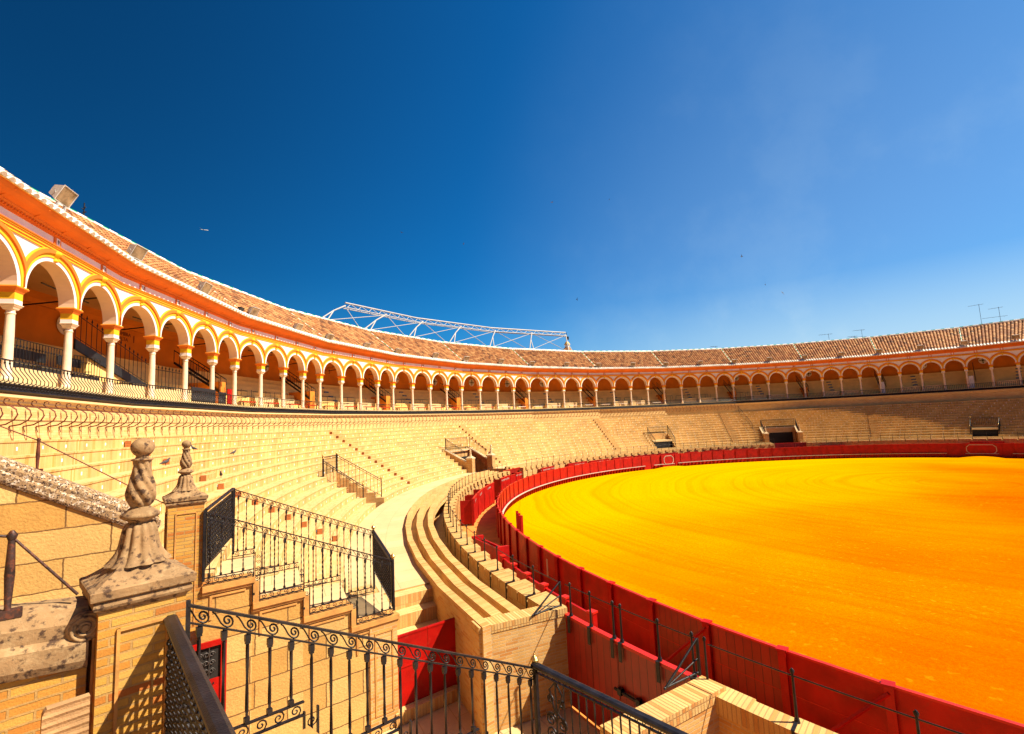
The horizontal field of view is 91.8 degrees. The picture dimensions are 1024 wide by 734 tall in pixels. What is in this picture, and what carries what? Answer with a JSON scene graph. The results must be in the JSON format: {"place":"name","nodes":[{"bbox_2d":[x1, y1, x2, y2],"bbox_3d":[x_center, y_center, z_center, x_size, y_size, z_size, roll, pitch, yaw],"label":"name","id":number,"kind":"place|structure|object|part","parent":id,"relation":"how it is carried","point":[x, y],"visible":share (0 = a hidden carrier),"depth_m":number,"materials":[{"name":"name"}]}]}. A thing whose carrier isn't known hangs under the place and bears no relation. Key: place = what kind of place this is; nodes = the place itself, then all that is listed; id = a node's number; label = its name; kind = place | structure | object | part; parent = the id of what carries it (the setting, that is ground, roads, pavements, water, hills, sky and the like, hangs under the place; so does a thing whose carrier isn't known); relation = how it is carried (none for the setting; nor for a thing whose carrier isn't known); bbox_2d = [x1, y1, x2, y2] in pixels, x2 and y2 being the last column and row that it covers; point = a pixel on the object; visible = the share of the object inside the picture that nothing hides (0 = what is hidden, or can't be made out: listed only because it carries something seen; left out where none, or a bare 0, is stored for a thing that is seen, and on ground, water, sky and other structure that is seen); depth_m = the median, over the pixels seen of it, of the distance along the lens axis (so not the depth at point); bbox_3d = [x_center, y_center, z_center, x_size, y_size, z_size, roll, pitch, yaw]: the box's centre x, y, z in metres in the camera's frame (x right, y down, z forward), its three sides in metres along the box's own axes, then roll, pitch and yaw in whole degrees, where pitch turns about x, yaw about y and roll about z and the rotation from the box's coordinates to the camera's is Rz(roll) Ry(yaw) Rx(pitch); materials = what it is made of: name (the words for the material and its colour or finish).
{"place":"outdoors","nodes":[
{"label":"outdoors","id":0,"kind":"place"},
{"bbox_2d":[382,700,599,733],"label":"passage floor","id":1,"kind":"structure","parent":0,"point":[424,724],"depth_m":10.60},
{"bbox_2d":[396,499,599,731],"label":"service alley","id":2,"kind":"structure","parent":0,"point":[485,524],"depth_m":30.70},
{"bbox_2d":[0,455,160,605],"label":"sloping parapet","id":3,"kind":"structure","parent":2,"relation":"on","point":[68,531],"depth_m":7.76,"materials":[{"name":"stone"}]},
{"bbox_2d":[0,426,163,503],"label":"rod handrail","id":4,"kind":"object","parent":3,"relation":"on","point":[38,440],"visible":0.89,"depth_m":7.91,"materials":[{"name":"metal"}]},
{"bbox_2d":[201,572,399,733],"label":"stepped wall","id":5,"kind":"structure","parent":2,"relation":"on","point":[234,595],"depth_m":9.71,"materials":[{"name":"stone"}]},
{"bbox_2d":[162,440,207,631],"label":"carved pillar","id":6,"kind":"structure","parent":5,"relation":"on","point":[185,500],"depth_m":8.85,"materials":[{"name":"stone"}]},
{"bbox_2d":[204,488,234,568],"bbox_3d":[-5.862,3.161,9.957,0.070,1.245,1.876,-1,-7,-16],"label":"cross railing","id":7,"kind":"object","parent":6,"relation":"attached to","point":[222,508],"visible":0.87,"depth_m":9.86,"materials":[{"name":"metal"}]},
{"bbox_2d":[192,638,226,711],"bbox_3d":[-5.490,5.702,8.619,0.910,1.660,0.065,2,-8,-38],"label":"door","id":8,"kind":"structure","parent":5,"relation":"attached to","point":[211,657],"depth_m":8.82,"materials":[{"name":"red paint"}]},
{"bbox_3d":[-5.524,5.243,8.687,0.730,0.550,0.015,2,-8,-38],"label":"window","id":9,"kind":"part","parent":8,"relation":"part of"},
{"bbox_2d":[202,510,394,625],"bbox_3d":[-4.085,4.013,9.988,3.693,2.730,0.106,2,-8,-38],"label":"stair railing","id":10,"kind":"object","parent":5,"relation":"on","point":[392,556],"visible":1,"depth_m":9.83,"materials":[{"name":"metal"}]},
{"bbox_2d":[215,556,391,616],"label":"landing steps","id":11,"kind":"structure","parent":2,"relation":"on","point":[269,580],"depth_m":10.96,"materials":[{"name":"stone"}]},
{"bbox_2d":[233,489,374,597],"bbox_3d":[-4.800,4.160,11.742,3.204,2.900,0.106,2,-8,-35],"label":"stair railing","id":12,"kind":"object","parent":11,"relation":"on","point":[370,534],"visible":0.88,"depth_m":11.58,"materials":[{"name":"metal"}]},
{"bbox_2d":[372,530,392,606],"bbox_3d":[-3.080,4.723,11.785,0.070,1.360,1.768,1,-7,-29],"label":"cross railing","id":13,"kind":"object","parent":12,"relation":"attached to","point":[380,549],"visible":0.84,"depth_m":11.72,"materials":[{"name":"metal"}]},
{"bbox_2d":[295,726,317,733],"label":"stepped wall","id":14,"kind":"structure","parent":2,"relation":"on","point":[309,730],"depth_m":4.05,"materials":[{"name":"stone"}]},
{"bbox_2d":[185,599,538,733],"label":"stair railing","id":15,"kind":"object","parent":14,"relation":"on","point":[291,647],"visible":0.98,"depth_m":4.50,"materials":[{"name":"metal"}]},
{"bbox_2d":[530,662,687,733],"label":"cross railing","id":16,"kind":"object","parent":15,"relation":"attached to","point":[642,717],"visible":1,"depth_m":5.35,"materials":[{"name":"metal"}]},
{"bbox_2d":[324,471,359,497],"bbox_3d":[-9.072,8.088,28.727,2.950,3.998,2.143,-2,-7,-7],"label":"stair exit","id":17,"kind":"object","parent":2,"relation":"on","point":[330,476],"visible":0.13,"depth_m":29.05,"materials":[{"name":"stone"}]},
{"bbox_2d":[349,583,457,727],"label":"walkway steps","id":18,"kind":"structure","parent":2,"relation":"on","point":[415,608],"depth_m":12.95,"materials":[{"name":"stone"}]},
{"bbox_2d":[397,617,456,706],"bbox_3d":[-1.934,6.883,11.447,1.604,1.700,0.080,2,-8,-38],"label":"double door","id":19,"kind":"structure","parent":18,"relation":"attached to","point":[440,635],"depth_m":11.45,"materials":[{"name":"red paint"}]},
{"bbox_2d":[444,447,486,471],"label":"stair exit","id":20,"kind":"object","parent":2,"relation":"on","point":[462,455],"visible":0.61,"depth_m":50.34,"materials":[{"name":"stone"}]},
{"bbox_2d":[447,440,464,459],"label":"iron fence","id":21,"kind":"object","parent":20,"relation":"on","point":[456,447],"visible":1,"depth_m":47.57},
{"bbox_2d":[445,437,467,449],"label":"iron fence","id":22,"kind":"object","parent":20,"relation":"on","point":[457,442],"visible":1,"depth_m":49.95,"materials":[{"name":"black metal"}]},
{"bbox_2d":[469,437,485,454],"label":"iron fence","id":23,"kind":"object","parent":20,"relation":"on","point":[477,445],"visible":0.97,"depth_m":51.19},
{"bbox_2d":[460,493,477,525],"bbox_3d":[-2.843,9.446,32.990,1.093,1.680,2.480,-3,-6,2],"label":"wooden shelter","id":24,"kind":"object","parent":2,"relation":"on","point":[469,510],"visible":0.99,"depth_m":31.85,"materials":[{"name":"red paint"}]},
{"bbox_2d":[465,447,474,472],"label":"carved pillar","id":25,"kind":"structure","parent":2,"relation":"on","point":[470,461],"depth_m":46.60,"materials":[{"name":"stone"}]},
{"bbox_2d":[467,488,483,517],"bbox_3d":[-2.672,9.738,35.632,1.061,1.680,2.514,-3,-7,6],"label":"wooden shelter","id":26,"kind":"object","parent":2,"relation":"on","point":[480,494],"visible":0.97,"depth_m":35.63,"materials":[{"name":"red paint"}]},
{"bbox_2d":[473,482,494,510],"bbox_3d":[-2.213,10.054,38.647,1.028,1.690,3.478,-4,-7,11],"label":"wooden shelter","id":27,"kind":"object","parent":2,"relation":"on","point":[489,496],"visible":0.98,"depth_m":38.52,"materials":[{"name":"red paint"}]},
{"bbox_2d":[471,535,509,561],"bbox_3d":[-0.866,7.808,19.720,0.500,1.750,2.440,1,-7,-28],"label":"red cabin","id":28,"kind":"object","parent":2,"relation":"on","point":[490,550],"visible":0.27,"depth_m":19.18,"materials":[{"name":"paint"}]},
{"bbox_2d":[486,445,495,470],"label":"carved pillar","id":29,"kind":"structure","parent":2,"relation":"on","point":[490,460],"depth_m":50.02,"materials":[{"name":"stone"}]},
{"bbox_2d":[493,475,510,497],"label":"wooden shelter","id":30,"kind":"object","parent":2,"relation":"on","point":[501,483],"visible":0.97,"depth_m":42.30,"materials":[{"name":"red paint"}]},
{"bbox_2d":[0,174,1023,476],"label":"arcade","id":31,"kind":"object","parent":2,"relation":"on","point":[60,274],"visible":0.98,"depth_m":36.26,"materials":[{"name":"beige paint"}]},
{"bbox_2d":[0,335,62,374],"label":"railing","id":32,"kind":"object","parent":31,"relation":"on","point":[26,355],"visible":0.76,"depth_m":18.01,"materials":[{"name":"metal"}]},
{"bbox_2d":[57,355,100,380],"bbox_3d":[-17.664,0.390,20.215,0.654,1.566,1.633,-2,-7,-8],"label":"railing","id":33,"kind":"object","parent":31,"relation":"on","point":[76,363],"visible":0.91,"depth_m":20.30,"materials":[{"name":"metal"}]},
{"bbox_2d":[55,339,147,386],"bbox_3d":[-18.530,0.357,22.466,1.300,2.420,4.974,-2,-6,-4],"label":"gallery stair","id":34,"kind":"object","parent":31,"relation":"on","point":[87,351],"visible":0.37,"depth_m":21.32,"materials":[{"name":"paint"}]},
{"bbox_2d":[74,313,148,383],"bbox_3d":[-17.959,-0.669,22.628,0.064,2.940,5.038,-2,-6,-4],"label":"spear railing","id":35,"kind":"object","parent":34,"relation":"attached to","point":[116,347],"visible":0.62,"depth_m":22.44,"materials":[{"name":"metal"}]},
{"bbox_2d":[155,366,197,387],"bbox_3d":[-18.422,0.902,27.301,0.064,1.620,3.975,-2,-6,-4],"label":"spear railing","id":36,"kind":"object","parent":31,"relation":"attached to","point":[191,375],"visible":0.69,"depth_m":27.09,"materials":[{"name":"metal"}]},
{"bbox_2d":[191,387,215,402],"bbox_3d":[-16.512,1.536,26.586,0.050,0.780,2.292,-2,-6,-4],"label":"solid screen","id":37,"kind":"object","parent":31,"relation":"on","point":[202,389],"visible":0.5,"depth_m":26.45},
{"bbox_2d":[218,392,225,403],"bbox_3d":[-16.645,1.800,28.492,0.050,0.700,0.782,-2,-6,-4],"label":"solid screen","id":38,"kind":"object","parent":31,"relation":"on","point":[219,402],"visible":0.53,"depth_m":28.43,"materials":[{"name":"black metal"}]},
{"bbox_2d":[227,389,231,404],"bbox_3d":[-16.709,1.772,29.332,0.050,0.950,0.521,-2,-6,-4],"label":"solid screen","id":39,"kind":"object","parent":31,"relation":"on","point":[229,391],"visible":0.53,"depth_m":29.31,"materials":[{"name":"red paint"}]},
{"bbox_2d":[0,398,737,432],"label":"hooked railing","id":40,"kind":"object","parent":31,"relation":"attached to","point":[39,408],"visible":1,"depth_m":21.72,"materials":[{"name":"metal"}]},
{"bbox_2d":[0,166,1023,368],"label":"tiled roof","id":41,"kind":"structure","parent":31,"relation":"on","point":[354,336],"depth_m":66.51,"materials":[{"name":"tile"}]},
{"bbox_2d":[48,185,78,211],"bbox_3d":[-14.803,-5.484,16.318,0.545,0.878,0.764,-1,-7,-15],"label":"floodlight","id":42,"kind":"object","parent":41,"relation":"on","point":[65,196],"visible":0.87,"depth_m":16.23,"materials":[{"name":"beige glass"}]},
{"bbox_2d":[81,203,86,216],"bbox_3d":[-20.373,-7.399,23.614,0.202,0.850,0.211,-7,-8,36],"label":"iron cross","id":43,"kind":"object","parent":41,"relation":"on","point":[84,211],"visible":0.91,"depth_m":23.61,"materials":[{"name":"black metal"}]},
{"bbox_2d":[126,244,147,261],"bbox_3d":[-16.013,-4.809,21.131,0.545,0.738,0.764,-2,-6,-4],"label":"floodlight","id":44,"kind":"object","parent":41,"relation":"attached to","point":[137,252],"visible":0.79,"depth_m":21.04,"materials":[{"name":"beige glass"}]},
{"bbox_2d":[197,282,212,294],"bbox_3d":[-16.387,-4.165,26.418,0.545,0.688,0.764,-2,-6,-4],"label":"floodlight","id":45,"kind":"object","parent":41,"relation":"attached to","point":[205,287],"visible":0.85,"depth_m":26.27,"materials":[{"name":"beige glass"}]},
{"bbox_2d":[247,306,259,316],"bbox_3d":[-16.632,-3.526,31.853,0.545,0.668,0.764,-4,-7,8],"label":"floodlight","id":46,"kind":"object","parent":41,"relation":"attached to","point":[253,311],"visible":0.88,"depth_m":31.76,"materials":[{"name":"beige glass"}]},
{"bbox_2d":[293,323,302,330],"bbox_3d":[-15.931,-2.946,36.845,0.545,0.578,0.764,-4,-7,8],"label":"floodlight","id":47,"kind":"object","parent":41,"relation":"attached to","point":[297,326],"visible":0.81,"depth_m":36.68,"materials":[{"name":"beige glass"}]},
{"bbox_2d":[325,334,333,339],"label":"floodlight","id":48,"kind":"object","parent":41,"relation":"attached to","point":[329,336],"visible":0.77,"depth_m":41.20,"materials":[{"name":"beige glass"}]},
{"bbox_2d":[363,343,370,347],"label":"floodlight","id":49,"kind":"object","parent":41,"relation":"attached to","point":[367,345],"visible":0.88,"depth_m":45.85,"materials":[{"name":"beige glass"}]},
{"bbox_2d":[395,348,401,353],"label":"floodlight","id":50,"kind":"object","parent":41,"relation":"on","point":[397,350],"visible":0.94,"depth_m":50.72,"materials":[{"name":"beige glass"}]},
{"bbox_2d":[432,353,438,358],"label":"floodlight","id":51,"kind":"object","parent":41,"relation":"on","point":[434,355],"visible":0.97,"depth_m":55.47,"materials":[{"name":"beige glass"}]},
{"bbox_2d":[323,302,571,349],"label":"white truss","id":52,"kind":"object","parent":41,"relation":"on","point":[453,327],"visible":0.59,"depth_m":67.81,"materials":[{"name":"metal"}]},
{"bbox_2d":[564,333,570,349],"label":"roof turret","id":53,"kind":"object","parent":41,"relation":"on","point":[566,347],"visible":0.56,"depth_m":81.82,"materials":[{"name":"tile"}]},
{"bbox_2d":[960,340,967,345],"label":"floodlight","id":54,"kind":"object","parent":41,"relation":"attached to","point":[965,342],"visible":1,"depth_m":67.79,"materials":[{"name":"beige glass"}]},
{"bbox_2d":[1011,334,1019,339],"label":"floodlight","id":55,"kind":"object","parent":41,"relation":"attached to","point":[1017,336],"visible":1,"depth_m":64.01,"materials":[{"name":"beige glass"}]},
{"bbox_2d":[0,358,1023,413],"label":"balcony railing","id":56,"kind":"object","parent":31,"relation":"attached to","point":[9,387],"visible":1,"depth_m":26.49,"materials":[{"name":"metal"}]},
{"bbox_2d":[0,398,1023,644],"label":"grandstand","id":57,"kind":"object","parent":2,"relation":"on","point":[282,468],"visible":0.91,"depth_m":33.44,"materials":[{"name":"stone"}]},
{"bbox_2d":[0,595,96,733],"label":"sloping parapet","id":58,"kind":"structure","parent":57,"relation":"on","point":[44,645],"depth_m":3.22,"materials":[{"name":"stone"}]},
{"bbox_2d":[0,530,78,620],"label":"rod handrail","id":59,"kind":"object","parent":58,"relation":"on","point":[8,611],"visible":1,"depth_m":3.19,"materials":[{"name":"metal"}]},
{"bbox_2d":[40,693,89,733],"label":"ribbed slab","id":60,"kind":"structure","parent":57,"relation":"on","point":[69,716],"depth_m":2.97,"materials":[{"name":"stone"}]},
{"bbox_2d":[79,438,196,733],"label":"carved pillar","id":61,"kind":"structure","parent":57,"relation":"on","point":[137,587],"depth_m":3.52,"materials":[{"name":"stone"}]},
{"bbox_2d":[163,614,235,733],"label":"cross railing","id":62,"kind":"object","parent":61,"relation":"attached to","point":[193,704],"visible":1,"depth_m":2.88,"materials":[{"name":"metal"}]},
{"bbox_2d":[159,457,169,465],"bbox_3d":[-11.207,3.056,16.024,0.110,0.261,0.325,-7,-8,36],"label":"pigeon","id":63,"kind":"object","parent":57,"relation":"on","point":[165,461],"visible":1,"depth_m":16.02,"materials":[{"name":"grey"}]},
{"bbox_2d":[322,452,336,476],"bbox_3d":[-10.592,5.642,28.830,0.109,1.220,2.401,-3,-6,-2],"label":"iron fence","id":64,"kind":"object","parent":57,"relation":"on","point":[327,467],"visible":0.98,"depth_m":28.47,"materials":[{"name":"black metal"}]},
{"bbox_2d":[322,457,363,497],"bbox_3d":[-9.435,6.372,27.760,2.226,2.720,0.110,-1,-7,-11],"label":"iron fence","id":65,"kind":"object","parent":57,"relation":"on","point":[343,478],"visible":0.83,"depth_m":27.77,"materials":[{"name":"black metal"}]},
{"bbox_2d":[337,452,381,496],"bbox_3d":[-9.256,6.527,30.076,2.683,2.820,0.110,-2,-7,-7],"label":"iron fence","id":66,"kind":"object","parent":57,"relation":"on","point":[359,473],"visible":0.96,"depth_m":30.07,"materials":[{"name":"black metal"}]},
{"bbox_2d":[344,459,547,593],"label":"walkway","id":67,"kind":"structure","parent":57,"relation":"on","point":[387,519],"depth_m":19.74,"materials":[{"name":"beige concrete"}]},
{"bbox_2d":[648,426,667,433],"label":"iron fence","id":68,"kind":"object","parent":57,"relation":"on","point":[657,429],"visible":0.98,"depth_m":70.65,"materials":[{"name":"black metal"}]},
{"bbox_2d":[970,417,998,425],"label":"iron fence","id":69,"kind":"object","parent":57,"relation":"on","point":[984,418],"visible":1,"depth_m":61.87,"materials":[{"name":"black metal"}]},
{"bbox_2d":[504,467,519,473],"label":"alley gate","id":70,"kind":"structure","parent":2,"relation":"on","point":[515,470],"depth_m":48.27,"materials":[{"name":"red wood"}]},
{"bbox_2d":[510,474,515,481],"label":"wooden shelter","id":71,"kind":"object","parent":2,"relation":"on","point":[512,477],"visible":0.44,"depth_m":44.98,"materials":[{"name":"red paint"}]},
{"bbox_2d":[537,466,554,472],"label":"wooden shelter","id":72,"kind":"object","parent":2,"relation":"on","point":[544,469],"visible":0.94,"depth_m":51.18,"materials":[{"name":"red paint"}]},
{"bbox_2d":[499,554,597,627],"bbox_3d":[0.653,7.357,15.367,0.750,1.520,6.568,0,-7,-23],"label":"fence","id":73,"kind":"object","parent":2,"relation":"on","point":[580,612],"visible":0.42,"depth_m":14.45,"materials":[{"name":"red paint"}]},
{"bbox_2d":[565,461,586,466],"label":"wooden shelter","id":74,"kind":"object","parent":2,"relation":"on","point":[576,463],"visible":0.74,"depth_m":55.78,"materials":[{"name":"red paint"}]},
{"bbox_2d":[588,458,609,462],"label":"wooden shelter","id":75,"kind":"object","parent":2,"relation":"on","point":[592,461],"visible":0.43,"depth_m":58.40,"materials":[{"name":"red paint"}]},
{"bbox_2d":[611,456,632,459],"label":"wooden shelter","id":76,"kind":"object","parent":2,"relation":"on","point":[621,457],"visible":0.21,"depth_m":60.71,"materials":[{"name":"red paint"}]},
{"bbox_2d":[564,582,698,726],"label":"plank gate","id":77,"kind":"structure","parent":2,"relation":"on","point":[612,666],"depth_m":9.91,"materials":[{"name":"red paint"}]},
{"bbox_2d":[634,454,656,456],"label":"wooden shelter","id":78,"kind":"object","parent":2,"relation":"on","point":[645,455],"visible":0.23,"depth_m":62.59,"materials":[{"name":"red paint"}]},
{"bbox_2d":[649,433,672,447],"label":"stair exit","id":79,"kind":"object","parent":2,"relation":"on","point":[662,440],"visible":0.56,"depth_m":69.52,"materials":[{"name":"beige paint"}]},
{"bbox_2d":[654,441,672,447],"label":"doorway","id":80,"kind":"structure","parent":79,"relation":"in","point":[664,444],"depth_m":69.24,"materials":[{"name":"black"}]},
{"bbox_2d":[762,426,769,441],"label":"carved pillar","id":81,"kind":"structure","parent":2,"relation":"on","point":[766,435],"depth_m":69.29,"materials":[{"name":"stone"}]},
{"bbox_2d":[759,425,797,446],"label":"stair exit","id":82,"kind":"object","parent":2,"relation":"on","point":[784,435],"visible":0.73,"depth_m":71.53,"materials":[{"name":"stone"}]},
{"bbox_2d":[761,417,793,426],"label":"iron fence","id":83,"kind":"object","parent":82,"relation":"on","point":[769,420],"visible":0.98,"depth_m":71.92,"materials":[{"name":"black metal"}]},
{"bbox_2d":[769,432,793,444],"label":"doorway","id":84,"kind":"structure","parent":82,"relation":"in","point":[780,437],"depth_m":71.52,"materials":[{"name":"black"}]},
{"bbox_2d":[775,442,806,447],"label":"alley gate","id":85,"kind":"structure","parent":2,"relation":"on","point":[797,444],"depth_m":66.72,"materials":[{"name":"red wood"}]},
{"bbox_2d":[797,425,803,441],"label":"carved pillar","id":86,"kind":"structure","parent":2,"relation":"on","point":[800,435],"depth_m":68.75,"materials":[{"name":"stone"}]},
{"bbox_2d":[972,425,998,436],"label":"stair exit","id":87,"kind":"object","parent":2,"relation":"on","point":[982,430],"visible":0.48,"depth_m":61.40,"materials":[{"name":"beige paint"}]},
{"bbox_2d":[972,429,998,436],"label":"doorway","id":88,"kind":"structure","parent":87,"relation":"in","point":[976,433],"depth_m":61.26,"materials":[{"name":"black"}]},
{"bbox_2d":[969,441,1004,442],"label":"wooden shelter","id":89,"kind":"object","parent":2,"relation":"on","point":[986,441],"visible":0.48,"depth_m":57.45,"materials":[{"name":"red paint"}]},
{"bbox_2d":[0,0,1023,350],"label":"sky","id":90,"kind":"structure","parent":0,"point":[862,161],"materials":[{"name":"blue"}]},
{"bbox_2d":[510,471,521,479],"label":"wooden shelter","id":91,"kind":"object","parent":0,"point":[518,475],"visible":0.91,"depth_m":46.15,"materials":[{"name":"red paint"}]},
{"bbox_2d":[504,457,1023,723],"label":"sand","id":92,"kind":"structure","parent":0,"point":[906,572],"depth_m":22.23,"materials":[{"name":"yellow sand"}]},
{"bbox_2d":[516,511,523,533],"bbox_3d":[0.467,8.478,25.861,0.261,1.680,1.536,-2,-7,-9],"label":"ring shield","id":93,"kind":"object","parent":92,"relation":"on","point":[519,521],"visible":0.46,"depth_m":25.51,"materials":[{"name":"red paint"}]},
{"bbox_2d":[656,466,689,468],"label":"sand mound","id":94,"kind":"object","parent":92,"relation":"on","point":[674,467],"visible":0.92,"depth_m":60.55,"materials":[{"name":"yellow sand"}]},
{"bbox_2d":[405,436,1023,733],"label":"front benches","id":95,"kind":"object","parent":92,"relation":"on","point":[490,623],"visible":0.58,"depth_m":11.02,"materials":[{"name":"brick"}]},
{"bbox_2d":[532,581,561,616],"bbox_3d":[0.777,5.241,11.232,0.897,0.576,0.057,2,-8,-36],"label":"post brace","id":96,"kind":"object","parent":95,"relation":"on","point":[545,599],"visible":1,"depth_m":11.29,"materials":[{"name":"metal"}]},
{"bbox_2d":[664,638,700,690],"bbox_3d":[2.731,4.782,8.009,0.888,0.576,0.056,1,-8,-31],"label":"post brace","id":97,"kind":"object","parent":95,"relation":"on","point":[697,659],"visible":1,"depth_m":8.06,"materials":[{"name":"metal"}]},
{"bbox_2d":[444,438,1023,733],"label":"front wall","id":98,"kind":"structure","parent":92,"relation":"on","point":[737,712],"depth_m":14.73,"materials":[{"name":"brick"}]},
{"bbox_2d":[443,432,1017,733],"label":"post railing","id":99,"kind":"object","parent":98,"relation":"on","point":[916,713],"visible":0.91,"depth_m":12.63,"materials":[{"name":"metal"}]},
{"bbox_2d":[495,443,1023,733],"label":"red barrier","id":100,"kind":"object","parent":92,"relation":"on","point":[834,711],"visible":0.94,"depth_m":11.87,"materials":[{"name":"paint"}]},
{"bbox_2d":[959,456,1004,458],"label":"sand mound","id":101,"kind":"object","parent":92,"relation":"on","point":[980,457],"visible":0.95,"depth_m":55.49,"materials":[{"name":"sand"}]}
]}

